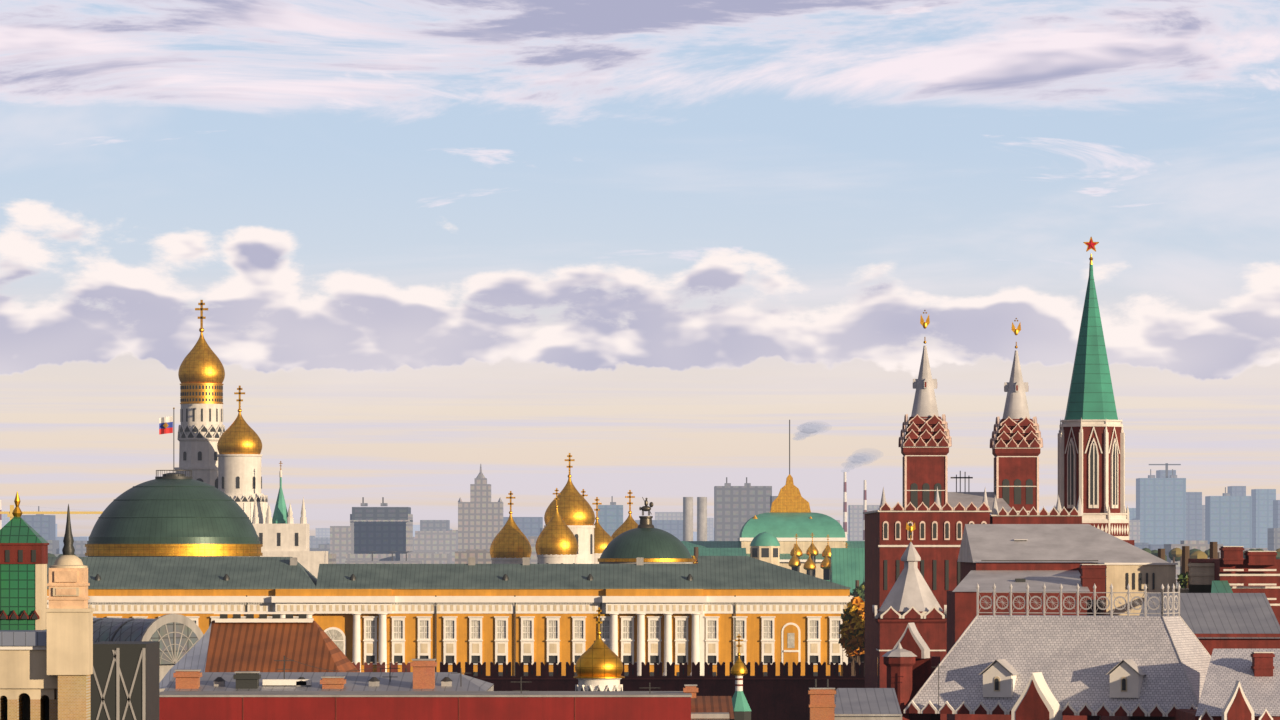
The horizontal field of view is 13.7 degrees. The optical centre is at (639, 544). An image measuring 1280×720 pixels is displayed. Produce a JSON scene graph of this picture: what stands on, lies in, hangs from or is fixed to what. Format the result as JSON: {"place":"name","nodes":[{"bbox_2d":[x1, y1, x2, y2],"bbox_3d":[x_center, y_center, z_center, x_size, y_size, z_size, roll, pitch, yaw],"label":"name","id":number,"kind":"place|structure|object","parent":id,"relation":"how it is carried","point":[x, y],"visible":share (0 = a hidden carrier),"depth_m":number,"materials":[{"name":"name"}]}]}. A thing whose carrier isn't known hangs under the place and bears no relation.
{"place":"outdoors","nodes":[
{"label":"outdoors","id":0,"kind":"place"},
{"bbox_2d":[0,0,1279,536],"label":"sky","id":1,"kind":"structure","parent":0,"point":[424,244],"materials":[{"name":"blue"}]},
{"label":"ground","id":2,"kind":"structure","parent":0,"visible":0},
{"bbox_2d":[0,491,48,629],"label":"tower","id":3,"kind":"structure","parent":2,"relation":"on","point":[23,569],"depth_m":200.00,"materials":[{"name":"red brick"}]},
{"bbox_2d":[0,503,94,719],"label":"cream building","id":4,"kind":"structure","parent":2,"relation":"on","point":[46,674],"depth_m":180.40,"materials":[{"name":"beige stone"}]},
{"bbox_2d":[0,505,102,519],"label":"tower crane","id":5,"kind":"object","parent":2,"relation":"on","point":[9,514],"visible":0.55,"depth_m":2499.40,"materials":[{"name":"metal"}]},
{"bbox_2d":[91,641,158,719],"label":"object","id":6,"kind":"object","parent":2,"relation":"on","point":[125,680],"visible":0.89,"depth_m":215.00,"materials":[{"name":"metal"}]},
{"bbox_2d":[46,614,203,691],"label":"arched glass roof","id":7,"kind":"structure","parent":2,"relation":"on","point":[178,637],"depth_m":500.21,"materials":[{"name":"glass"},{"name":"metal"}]},
{"bbox_2d":[174,300,327,577],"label":"bell tower","id":8,"kind":"structure","parent":2,"relation":"on","point":[212,452],"depth_m":1042.45,"materials":[{"name":"white stone"}]},
{"bbox_2d":[159,612,358,688],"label":"tiled roof","id":9,"kind":"structure","parent":2,"relation":"on","point":[249,642],"depth_m":336.06,"materials":[{"name":"rusty metal"},{"name":"blue metal"},{"name":"white paint"}]},
{"bbox_2d":[159,659,733,719],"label":"roof","id":10,"kind":"structure","parent":2,"relation":"on","point":[419,692],"depth_m":300.00,"materials":[{"name":"red paint"},{"name":"blue-grey metal"},{"name":"brick"}]},
{"bbox_2d":[214,560,1097,710],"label":"chimneys","id":11,"kind":"object","parent":10,"relation":"on","point":[373,681],"visible":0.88,"depth_m":310.19,"materials":[{"name":"brick"}]},
{"bbox_2d":[47,556,852,675],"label":"palace building","id":12,"kind":"structure","parent":2,"relation":"on","point":[708,609],"depth_m":749.95,"materials":[{"name":"yellow paint"}]},
{"bbox_2d":[85,408,262,556],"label":"dome","id":13,"kind":"structure","parent":12,"relation":"on","point":[173,514],"depth_m":804.34,"materials":[{"name":"green metal"},{"name":"gold"}]},
{"bbox_2d":[598,497,693,563],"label":"dome","id":14,"kind":"structure","parent":12,"relation":"on","point":[648,541],"depth_m":806.75,"materials":[{"name":"green metal"},{"name":"gold"},{"name":"bronze"}]},
{"bbox_2d":[490,453,637,563],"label":"cathedrals","id":15,"kind":"object","parent":2,"relation":"on","point":[571,533],"visible":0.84,"depth_m":999.85,"materials":[{"name":"gold stone"}]},
{"bbox_2d":[573,607,624,690],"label":"church dome","id":16,"kind":"structure","parent":2,"relation":"on","point":[598,665],"depth_m":402.73,"materials":[{"name":"gold metal"}]},
{"bbox_2d":[352,662,864,719],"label":"crenellated wall","id":17,"kind":"structure","parent":2,"relation":"on","point":[771,695],"depth_m":650.00,"materials":[{"name":"brick"}]},
{"bbox_2d":[0,463,1279,587],"bbox_3d":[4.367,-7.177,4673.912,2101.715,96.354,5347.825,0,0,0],"label":"distant city","id":18,"kind":"object","parent":2,"relation":"on","point":[1168,513],"visible":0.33,"depth_m":3000.00,"materials":[{"name":"grey glass"}]},
{"bbox_2d":[48,548,1279,573],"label":"distant treeline","id":19,"kind":"object","parent":2,"relation":"on","point":[1175,554],"visible":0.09,"depth_m":1490.84,"materials":[{"name":"green leaves"}]},
{"bbox_2d":[691,547,697,563],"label":"chimney","id":20,"kind":"object","parent":2,"relation":"on","point":[695,556],"visible":0.18,"depth_m":1099.56,"materials":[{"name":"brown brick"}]},
{"bbox_2d":[729,634,750,719],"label":"church spire","id":21,"kind":"structure","parent":2,"relation":"on","point":[741,708],"depth_m":419.53,"materials":[{"name":"metal"}]},
{"bbox_2d":[681,420,864,578],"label":"domed building","id":22,"kind":"structure","parent":2,"relation":"on","point":[770,537],"depth_m":1256.70,"materials":[{"name":"green paint"}]},
{"bbox_2d":[687,548,864,601],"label":"green kremlin roofs","id":23,"kind":"structure","parent":2,"relation":"on","point":[847,567],"depth_m":1157.66,"materials":[{"name":"green metal"}]},
{"bbox_2d":[788,533,847,580],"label":"church domes","id":24,"kind":"structure","parent":2,"relation":"on","point":[796,554],"depth_m":1181.76,"materials":[{"name":"metal"}]},
{"bbox_2d":[838,614,859,675],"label":"autumn tree","id":25,"kind":"object","parent":2,"relation":"on","point":[845,632],"visible":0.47,"depth_m":705.44,"materials":[{"name":"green plant"}]},
{"bbox_2d":[841,596,864,675],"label":"autumn tree","id":26,"kind":"object","parent":2,"relation":"on","point":[854,611],"visible":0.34,"depth_m":698.56,"materials":[{"name":"orange plant"}]},
{"bbox_2d":[808,679,901,719],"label":"building roof","id":27,"kind":"structure","parent":2,"relation":"on","point":[827,703],"depth_m":385.81,"materials":[{"name":"metal"}]},
{"bbox_2d":[850,580,864,600],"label":"tree","id":28,"kind":"object","parent":2,"relation":"on","point":[858,590],"visible":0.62,"depth_m":1103.57,"materials":[{"name":"green plant"}]},
{"bbox_2d":[872,520,946,719],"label":"turret","id":29,"kind":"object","parent":2,"relation":"on","point":[910,596],"depth_m":589.45,"materials":[{"name":"red brick"}]},
{"bbox_2d":[863,310,1083,719],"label":"museum building","id":30,"kind":"structure","parent":2,"relation":"on","point":[936,512],"depth_m":611.66,"materials":[{"name":"red brick"}]},
{"bbox_2d":[882,583,1210,719],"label":"roof","id":31,"kind":"structure","parent":2,"relation":"on","point":[1027,666],"depth_m":452.56,"materials":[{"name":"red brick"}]},
{"bbox_2d":[947,524,1213,719],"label":"white roof building","id":32,"kind":"structure","parent":2,"relation":"on","point":[1119,564],"depth_m":529.12,"materials":[{"name":"red brick"}]},
{"bbox_2d":[1054,237,1133,544],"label":"tower","id":33,"kind":"structure","parent":2,"relation":"on","point":[1091,453],"depth_m":623.54,"materials":[{"name":"green metal"}]},
{"bbox_2d":[1158,549,1164,559],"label":"chimney","id":34,"kind":"object","parent":2,"relation":"on","point":[1161,553],"depth_m":659.61,"materials":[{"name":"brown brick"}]},
{"bbox_2d":[1177,546,1189,587],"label":"chimney","id":35,"kind":"object","parent":2,"relation":"on","point":[1185,558],"visible":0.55,"depth_m":649.56,"materials":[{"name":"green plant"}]},
{"bbox_2d":[1101,593,1279,719],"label":"edge roofs","id":36,"kind":"structure","parent":2,"relation":"on","point":[1237,635],"depth_m":448.17,"materials":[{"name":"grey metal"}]},
{"bbox_2d":[1209,542,1217,558],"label":"chimney","id":37,"kind":"object","parent":2,"relation":"on","point":[1213,550],"depth_m":639.60,"materials":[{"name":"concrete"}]},
{"bbox_2d":[1188,546,1279,624],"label":"red building","id":38,"kind":"structure","parent":2,"relation":"on","point":[1235,571],"depth_m":520.00,"materials":[{"name":"brick"}]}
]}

